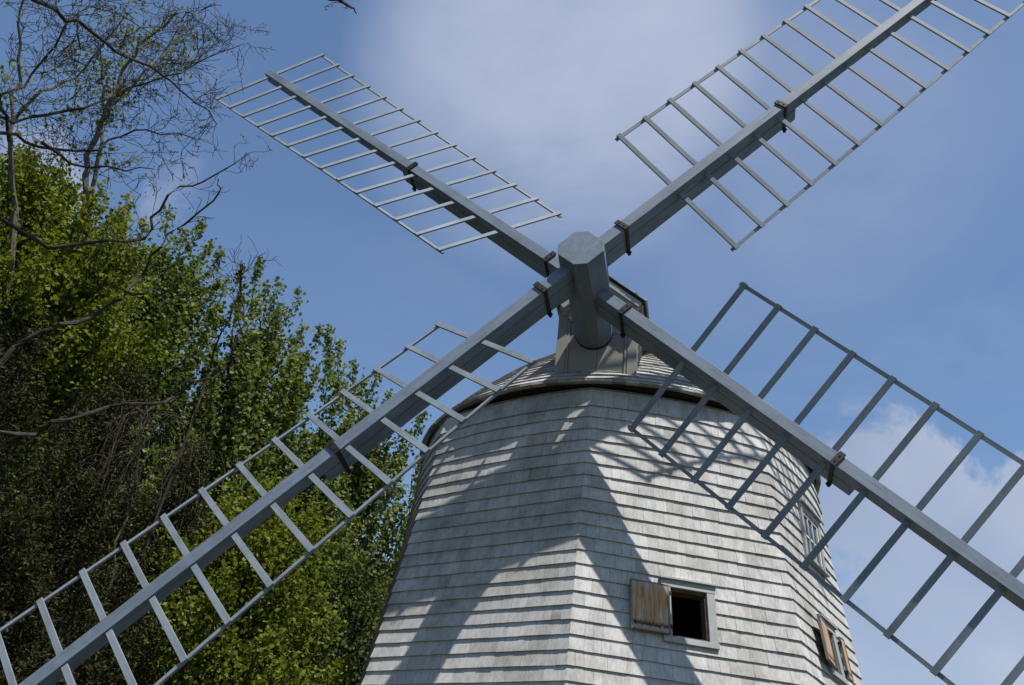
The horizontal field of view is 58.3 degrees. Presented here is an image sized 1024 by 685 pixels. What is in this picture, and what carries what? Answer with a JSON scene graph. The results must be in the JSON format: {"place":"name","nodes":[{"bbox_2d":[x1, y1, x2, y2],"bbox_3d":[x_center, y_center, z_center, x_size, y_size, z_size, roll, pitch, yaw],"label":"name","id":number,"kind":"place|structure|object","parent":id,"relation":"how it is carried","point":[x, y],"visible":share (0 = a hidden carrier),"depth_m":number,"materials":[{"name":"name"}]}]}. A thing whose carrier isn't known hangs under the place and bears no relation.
{"place":"outdoors","nodes":[
{"label":"outdoors","id":0,"kind":"place"},
{"bbox_2d":[0,0,1023,684],"label":"sky","id":1,"kind":"structure","parent":0,"point":[907,254],"materials":[{"name":"blue"}]},
{"bbox_3d":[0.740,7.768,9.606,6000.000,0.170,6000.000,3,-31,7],"label":"ground","id":2,"kind":"structure","parent":0,"visible":0},
{"bbox_2d":[0,277,72,684],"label":"cedar tree","id":3,"kind":"object","parent":2,"relation":"on","point":[15,360],"visible":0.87,"depth_m":11.91,"materials":[{"name":"green plant"}]},
{"bbox_2d":[0,486,84,684],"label":"cedar tree","id":4,"kind":"object","parent":2,"relation":"on","point":[6,574],"visible":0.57,"depth_m":11.02,"materials":[{"name":"green plant"}]},
{"bbox_2d":[0,359,169,684],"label":"cedar tree","id":5,"kind":"object","parent":2,"relation":"on","point":[78,518],"visible":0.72,"depth_m":12.03,"materials":[{"name":"green plant"}]},
{"bbox_2d":[0,137,177,482],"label":"spring tree","id":6,"kind":"object","parent":2,"relation":"on","point":[48,214],"visible":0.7,"depth_m":13.47,"materials":[{"name":"green plant"}]},
{"bbox_2d":[4,370,224,674],"bbox_3d":[-5.340,3.577,10.974,2.804,7.374,1.700,3,-31,7],"label":"bare tree","id":7,"kind":"object","parent":2,"relation":"on","point":[134,481],"visible":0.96,"depth_m":12.20,"materials":[{"name":"grey plant"}]},
{"bbox_2d":[0,0,235,505],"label":"pale tree","id":8,"kind":"object","parent":2,"relation":"on","point":[14,201],"visible":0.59,"depth_m":14.24,"materials":[{"name":"grey plant"}]},
{"bbox_2d":[1,190,238,683],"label":"poplar tree","id":9,"kind":"object","parent":2,"relation":"on","point":[183,294],"visible":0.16,"depth_m":20.43,"materials":[{"name":"green plant"}]},
{"bbox_2d":[0,0,272,436],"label":"bare tree","id":10,"kind":"object","parent":2,"relation":"on","point":[57,151],"visible":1,"depth_m":11.33,"materials":[{"name":"grey plant"}]},
{"bbox_2d":[54,432,229,684],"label":"cedar tree","id":11,"kind":"object","parent":2,"relation":"on","point":[172,500],"visible":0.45,"depth_m":14.27,"materials":[{"name":"green plant"}]},
{"bbox_2d":[97,239,282,682],"bbox_3d":[-4.828,2.787,12.181,1.385,10.056,0.920,-11,-35,26],"label":"bare sapling","id":12,"kind":"object","parent":2,"relation":"on","point":[174,469],"visible":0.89,"depth_m":14.12,"materials":[{"name":"grey plant"}]},
{"bbox_2d":[61,255,330,684],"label":"poplar tree","id":13,"kind":"object","parent":2,"relation":"on","point":[257,424],"visible":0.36,"depth_m":20.29,"materials":[{"name":"green plant"}]},
{"bbox_2d":[83,458,366,684],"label":"tree","id":14,"kind":"object","parent":2,"relation":"on","point":[274,556],"visible":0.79,"depth_m":13.28,"materials":[{"name":"green plant"}]},
{"bbox_2d":[195,323,431,684],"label":"poplar tree","id":15,"kind":"object","parent":2,"relation":"on","point":[353,491],"visible":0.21,"depth_m":21.64,"materials":[{"name":"green plant"}]},
{"bbox_2d":[248,533,392,684],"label":"tree","id":16,"kind":"object","parent":2,"relation":"on","point":[352,629],"visible":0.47,"depth_m":15.72,"materials":[{"name":"green plant"}]},
{"bbox_2d":[324,0,356,13],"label":"overhanging tree","id":17,"kind":"object","parent":2,"relation":"on","point":[345,3],"visible":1,"depth_m":12.49,"materials":[{"name":"grey plant"}]},
{"bbox_2d":[0,0,1023,684],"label":"windmill","id":18,"kind":"object","parent":2,"relation":"on","point":[618,488],"visible":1,"depth_m":9.95},
{"bbox_2d":[630,575,719,650],"bbox_3d":[1.627,2.724,9.307,0.956,0.688,0.267,12,-31,-9],"label":"window","id":19,"kind":"structure","parent":18,"relation":"in","point":[650,602],"depth_m":9.24,"materials":[{"name":"grey paint"}]},
{"bbox_2d":[797,498,829,577],"bbox_3d":[3.639,2.384,11.162,0.157,0.735,0.800,-14,-36,30],"label":"window","id":20,"kind":"structure","parent":18,"relation":"in","point":[809,521],"depth_m":11.17,"materials":[{"name":"grey paint"}]},
{"bbox_2d":[816,614,853,684],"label":"window","id":21,"kind":"structure","parent":18,"relation":"in","point":[827,629],"depth_m":10.36,"materials":[{"name":"grey paint"}]}
]}

